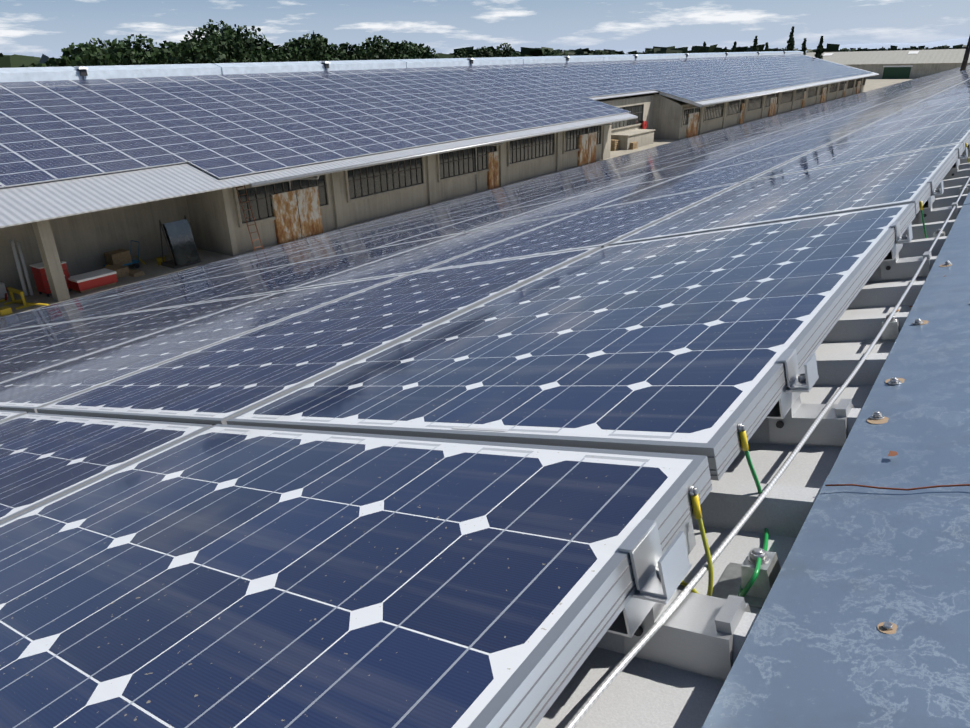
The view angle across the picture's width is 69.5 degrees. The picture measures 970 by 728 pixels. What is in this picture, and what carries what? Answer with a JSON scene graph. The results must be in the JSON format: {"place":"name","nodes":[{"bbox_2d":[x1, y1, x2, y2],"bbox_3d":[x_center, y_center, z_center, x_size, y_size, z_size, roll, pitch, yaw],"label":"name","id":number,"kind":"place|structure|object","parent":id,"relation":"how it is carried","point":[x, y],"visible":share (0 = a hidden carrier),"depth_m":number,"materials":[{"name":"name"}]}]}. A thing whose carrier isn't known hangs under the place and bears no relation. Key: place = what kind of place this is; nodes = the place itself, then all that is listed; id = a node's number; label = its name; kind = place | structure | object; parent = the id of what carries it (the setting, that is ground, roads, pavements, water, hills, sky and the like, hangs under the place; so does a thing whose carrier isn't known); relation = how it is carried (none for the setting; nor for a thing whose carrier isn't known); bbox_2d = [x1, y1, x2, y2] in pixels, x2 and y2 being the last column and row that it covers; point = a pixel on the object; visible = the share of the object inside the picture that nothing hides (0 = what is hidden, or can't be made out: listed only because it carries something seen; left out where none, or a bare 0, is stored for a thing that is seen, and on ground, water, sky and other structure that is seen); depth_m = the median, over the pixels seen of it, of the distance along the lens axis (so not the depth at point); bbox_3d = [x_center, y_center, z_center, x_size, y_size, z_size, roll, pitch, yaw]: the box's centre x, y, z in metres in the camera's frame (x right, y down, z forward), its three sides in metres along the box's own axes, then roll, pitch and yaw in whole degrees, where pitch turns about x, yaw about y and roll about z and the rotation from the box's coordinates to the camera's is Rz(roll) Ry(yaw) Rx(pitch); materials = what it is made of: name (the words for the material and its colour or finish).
{"place":"outdoors","nodes":[
{"label":"outdoors","id":0,"kind":"place"},
{"bbox_2d":[0,79,911,317],"bbox_3d":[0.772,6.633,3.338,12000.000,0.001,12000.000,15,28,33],"label":"ground","id":1,"kind":"structure","parent":0,"point":[151,268],"depth_m":28.88,"materials":[{"name":"grey concrete"}]},
{"bbox_2d":[0,287,32,309],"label":"yellow trestles","id":2,"kind":"object","parent":1,"relation":"on","point":[11,290],"visible":0.88,"depth_m":24.06,"materials":[{"name":"yellow paint"}]},
{"bbox_2d":[10,240,33,295],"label":"pipes","id":3,"kind":"object","parent":1,"relation":"on","point":[16,258],"visible":0.88,"depth_m":25.12,"materials":[{"name":"grey metal"}]},
{"bbox_2d":[29,260,71,296],"bbox_3d":[-15.652,-3.108,25.294,0.755,1.090,0.940,15,28,33],"label":"red cabinet","id":4,"kind":"object","parent":1,"relation":"on","point":[40,278],"visible":0.4,"depth_m":24.96,"materials":[{"name":"red metal"}]},
{"bbox_2d":[32,220,69,301],"bbox_3d":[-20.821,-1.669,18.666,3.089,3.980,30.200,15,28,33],"label":"pillar","id":5,"kind":"structure","parent":1,"relation":"on","point":[44,236],"depth_m":23.99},
{"bbox_2d":[0,264,128,298],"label":"shed crates and sacks","id":6,"kind":"object","parent":1,"relation":"on","point":[121,270],"visible":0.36,"depth_m":27.07,"materials":[{"name":"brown wood"}]},
{"bbox_2d":[20,43,127,66],"bbox_3d":[-34.751,-22.118,59.451,11.443,9.590,8.225,-3,24,-3],"label":"broadleaf tree","id":7,"kind":"object","parent":1,"relation":"on","point":[82,55],"visible":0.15,"depth_m":56.95,"materials":[{"name":"green plant"}]},
{"bbox_2d":[0,252,173,315],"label":"scattered yard equipment","id":8,"kind":"object","parent":1,"relation":"on","point":[6,310],"visible":0.29,"depth_m":25.46,"materials":[{"name":"yellow paint"}]},
{"bbox_2d":[68,268,117,292],"bbox_3d":[-14.520,-3.077,25.898,0.840,0.500,1.440,15,28,33],"label":"red white crate","id":9,"kind":"object","parent":1,"relation":"on","point":[92,280],"visible":0.88,"depth_m":25.64,"materials":[{"name":"red paint"}]},
{"bbox_2d":[103,240,139,267],"bbox_3d":[-14.562,-4.314,28.093,0.700,1.008,1.315,15,28,33],"label":"shed hand cart","id":10,"kind":"object","parent":1,"relation":"on","point":[121,257],"visible":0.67,"depth_m":27.84,"materials":[{"name":"brown paint"}]},
{"bbox_2d":[74,38,184,65],"bbox_3d":[-35.416,-25.939,67.736,12.309,10.009,11.808,15,28,33],"label":"broadleaf tree","id":11,"kind":"object","parent":1,"relation":"on","point":[133,56],"visible":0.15,"depth_m":64.64,"materials":[{"name":"green plant"}]},
{"bbox_2d":[118,34,175,58],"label":"broadleaf tree","id":12,"kind":"object","parent":1,"relation":"on","point":[139,41],"visible":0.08,"depth_m":75.68,"materials":[{"name":"green plant"}]},
{"bbox_2d":[159,215,201,268],"bbox_3d":[-12.486,-4.995,28.426,1.100,1.905,1.200,15,28,33],"label":"yard glass rack","id":13,"kind":"object","parent":1,"relation":"on","point":[181,242],"visible":1,"depth_m":28.21,"materials":[{"name":"black glass"}]},
{"bbox_2d":[160,28,274,63],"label":"broadleaf tree","id":14,"kind":"object","parent":1,"relation":"on","point":[212,51],"visible":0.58,"depth_m":69.26,"materials":[{"name":"green plant"}]},
{"bbox_2d":[182,19,294,55],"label":"broadleaf tree","id":15,"kind":"object","parent":1,"relation":"on","point":[211,27],"visible":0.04,"depth_m":81.57,"materials":[{"name":"green plant"}]},
{"bbox_2d":[209,24,278,61],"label":"broadleaf tree","id":16,"kind":"object","parent":1,"relation":"on","point":[260,45],"visible":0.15,"depth_m":77.53,"materials":[{"name":"green plant"}]},
{"bbox_2d":[236,185,262,250],"bbox_3d":[-9.943,-6.188,29.521,0.742,3.110,0.450,15,28,33],"label":"ladder","id":17,"kind":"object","parent":1,"relation":"on","point":[249,217],"depth_m":29.50,"materials":[{"name":"brown"}]},
{"bbox_2d":[272,34,337,55],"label":"broadleaf tree","id":18,"kind":"object","parent":1,"relation":"on","point":[317,40],"depth_m":95.81,"materials":[{"name":"green plant"}]},
{"bbox_2d":[274,30,349,61],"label":"broadleaf tree","id":19,"kind":"object","parent":1,"relation":"on","point":[311,49],"visible":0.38,"depth_m":80.23,"materials":[{"name":"green plant"}]},
{"bbox_2d":[320,42,378,59],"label":"broadleaf tree","id":20,"kind":"object","parent":1,"relation":"on","point":[358,54],"visible":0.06,"depth_m":87.40,"materials":[{"name":"green plant"}]},
{"bbox_2d":[349,35,422,59],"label":"broadleaf tree","id":21,"kind":"object","parent":1,"relation":"on","point":[382,50],"visible":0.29,"depth_m":90.87,"materials":[{"name":"green plant"}]},
{"bbox_2d":[0,44,785,67],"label":"scrub trees","id":22,"kind":"object","parent":1,"relation":"on","point":[12,61],"depth_m":187.98,"materials":[{"name":"green plant"}]},
{"bbox_2d":[387,40,432,53],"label":"broadleaf tree","id":23,"kind":"object","parent":1,"relation":"on","point":[410,44],"depth_m":105.43,"materials":[{"name":"green plant"}]},
{"bbox_2d":[402,43,438,58],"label":"broadleaf tree","id":24,"kind":"object","parent":1,"relation":"on","point":[425,53],"visible":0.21,"depth_m":98.64,"materials":[{"name":"green plant"}]},
{"bbox_2d":[0,78,863,292],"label":"hall walls","id":25,"kind":"structure","parent":1,"relation":"on","point":[84,242],"depth_m":30.50,"materials":[{"name":"paint"}]},
{"bbox_2d":[0,54,877,227],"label":"corrugated roof","id":26,"kind":"structure","parent":25,"relation":"on","point":[28,203],"depth_m":25.75,"materials":[{"name":"metal"}]},
{"bbox_2d":[0,51,802,81],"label":"ridge cap","id":27,"kind":"object","parent":26,"relation":"on","point":[23,74],"visible":0.96,"depth_m":44.18,"materials":[{"name":"grey metal"}]},
{"bbox_2d":[0,54,871,187],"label":"solar panels","id":28,"kind":"object","parent":26,"relation":"on","point":[225,126],"visible":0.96,"depth_m":37.18,"materials":[{"name":"blue glass"}]},
{"bbox_2d":[232,78,865,243],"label":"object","id":29,"kind":"structure","parent":25,"relation":"in","point":[294,213],"depth_m":39.22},
{"bbox_2d":[250,74,878,190],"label":"hall gutter downpipes","id":30,"kind":"object","parent":25,"relation":"attached to","point":[318,174],"visible":0.83,"depth_m":38.24,"materials":[{"name":"metal"}]},
{"bbox_2d":[640,121,646,128],"bbox_3d":[14.708,-22.162,65.041,0.450,0.900,0.760,15,28,33],"label":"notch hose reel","id":31,"kind":"object","parent":25,"relation":"attached to","point":[644,125],"visible":0.81,"depth_m":64.86,"materials":[{"name":"red paint"}]},
{"bbox_2d":[452,47,475,57],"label":"broadleaf tree","id":32,"kind":"object","parent":1,"relation":"on","point":[462,50],"depth_m":113.13,"materials":[{"name":"green plant"}]},
{"bbox_2d":[472,43,525,57],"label":"broadleaf tree","id":33,"kind":"object","parent":1,"relation":"on","point":[498,52],"visible":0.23,"depth_m":114.44,"materials":[{"name":"green plant"}]},
{"bbox_2d":[544,50,558,55],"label":"broadleaf tree","id":34,"kind":"object","parent":1,"relation":"on","point":[550,52],"visible":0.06,"depth_m":141.32,"materials":[{"name":"green plant"}]},
{"bbox_2d":[593,50,613,54],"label":"broadleaf tree","id":35,"kind":"object","parent":1,"relation":"on","point":[602,51],"visible":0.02,"depth_m":144.15,"materials":[{"name":"green plant"}]},
{"bbox_2d":[610,139,637,150],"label":"notch pallets","id":36,"kind":"object","parent":1,"relation":"on","point":[615,143],"visible":0.42,"depth_m":60.15,"materials":[{"name":"brown wood"}]},
{"bbox_2d":[611,129,654,149],"bbox_3d":[12.857,-20.143,62.617,2.600,1.220,5.700,15,28,33],"label":"concrete tank notch","id":37,"kind":"object","parent":1,"relation":"on","point":[643,137],"visible":0.68,"depth_m":61.43,"materials":[{"name":"beige concrete"}]},
{"bbox_2d":[701,41,706,52],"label":"cypress tree","id":38,"kind":"object","parent":1,"relation":"on","point":[703,50],"visible":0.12,"depth_m":175.81,"materials":[{"name":"green plant"}]},
{"bbox_2d":[731,41,736,51],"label":"cypress tree","id":39,"kind":"object","parent":1,"relation":"on","point":[734,47],"visible":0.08,"depth_m":170.74,"materials":[{"name":"green plant"}]},
{"bbox_2d":[751,36,758,51],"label":"cypress tree","id":40,"kind":"object","parent":1,"relation":"on","point":[755,46],"visible":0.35,"depth_m":170.61,"materials":[{"name":"green plant"}]},
{"bbox_2d":[785,26,794,50],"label":"cypress tree","id":41,"kind":"object","parent":1,"relation":"on","point":[790,44],"visible":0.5,"depth_m":166.62,"materials":[{"name":"green plant"}]},
{"bbox_2d":[800,38,806,54],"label":"cypress tree","id":42,"kind":"object","parent":1,"relation":"on","point":[804,48],"visible":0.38,"depth_m":162.12,"materials":[{"name":"green plant"}]},
{"bbox_2d":[814,36,823,58],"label":"cypress tree","id":43,"kind":"object","parent":1,"relation":"on","point":[819,51],"visible":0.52,"depth_m":162.91,"materials":[{"name":"green plant"}]},
{"bbox_2d":[687,43,966,52],"bbox_3d":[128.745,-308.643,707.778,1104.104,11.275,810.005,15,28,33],"label":"scrub trees","id":44,"kind":"object","parent":1,"relation":"on","point":[832,48],"depth_m":352.84,"materials":[{"name":"green plant"}]},
{"bbox_2d":[806,49,969,78],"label":"hall","id":45,"kind":"structure","parent":1,"relation":"on","point":[905,64],"depth_m":191.40,"materials":[{"name":"paint"}]},
{"bbox_2d":[0,0,969,57],"label":"sky","id":46,"kind":"structure","parent":0,"point":[35,28],"materials":[{"name":"blue"}]},
{"bbox_2d":[535,255,937,727],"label":"roof sheet","id":47,"kind":"object","parent":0,"point":[639,693],"depth_m":0.70,"materials":[{"name":"white metal"}]},
{"bbox_2d":[0,65,969,727],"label":"solar panels","id":48,"kind":"object","parent":47,"relation":"on","point":[326,515],"visible":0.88,"depth_m":1.13,"materials":[{"name":"blue glass"}]},
{"bbox_2d":[452,427,507,430],"bbox_3d":[-0.009,0.093,1.007,0.097,0.025,0.007,15,28,33],"label":"module label sticker","id":49,"kind":"object","parent":48,"relation":"on","point":[470,428],"visible":1,"depth_m":1.01,"materials":[{"name":"grey paper"}]},
{"bbox_2d":[45,138,968,727],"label":"frame groove lines","id":50,"kind":"object","parent":48,"relation":"on","point":[669,514],"visible":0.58,"depth_m":0.69,"materials":[{"name":"grey metal"}]},
{"bbox_2d":[596,153,969,680],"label":"roof ribs","id":51,"kind":"object","parent":47,"relation":"on","point":[782,510],"depth_m":1.19,"materials":[{"name":"grey metal"}]},
{"bbox_2d":[564,177,969,727],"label":"cable","id":52,"kind":"object","parent":51,"relation":"on","point":[600,689],"visible":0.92,"depth_m":0.76,"materials":[{"name":"white plastic"}]},
{"bbox_2d":[607,132,969,678],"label":"rail clamp units","id":53,"kind":"object","parent":47,"relation":"on","point":[695,632],"visible":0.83,"depth_m":0.67,"materials":[{"name":"metal"}]},
{"bbox_2d":[680,143,968,596],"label":"earth bonding wires","id":54,"kind":"object","parent":47,"relation":"on","point":[694,496],"visible":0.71,"depth_m":0.72,"materials":[{"name":"green"}]},
{"bbox_2d":[702,191,969,727],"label":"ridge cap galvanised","id":55,"kind":"object","parent":47,"relation":"on","point":[819,649],"visible":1,"depth_m":0.66,"materials":[{"name":"grey metal"}]},
{"bbox_2d":[825,484,969,490],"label":"wire","id":56,"kind":"object","parent":55,"relation":"on","point":[897,488],"visible":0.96,"depth_m":0.77,"materials":[{"name":"brown"}]},
{"bbox_2d":[867,261,969,633],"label":"roof bolts","id":57,"kind":"object","parent":55,"relation":"on","point":[877,417],"visible":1,"depth_m":0.96,"materials":[{"name":"beige metal"}]},
{"bbox_2d":[712,185,968,608],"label":"clamps","id":58,"kind":"object","parent":47,"relation":"on","point":[734,577],"visible":0.77,"depth_m":0.74,"materials":[{"name":"grey metal"}]},
{"bbox_2d":[770,276,944,551],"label":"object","id":59,"kind":"object","parent":47,"relation":"on","point":[893,453],"visible":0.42,"depth_m":0.85,"materials":[{"name":"metal"}]},
{"bbox_2d":[960,36,969,70],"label":"roof mast pole","id":60,"kind":"object","parent":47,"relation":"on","point":[965,59],"visible":0.83,"depth_m":43.87,"materials":[{"name":"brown metal"}]},
{"bbox_2d":[624,37,968,53],"bbox_3d":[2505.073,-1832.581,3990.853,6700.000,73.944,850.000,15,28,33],"label":"distant hills","id":61,"kind":"structure","parent":0,"point":[951,43],"depth_m":4076.74,"materials":[{"name":"grey"}]}
]}

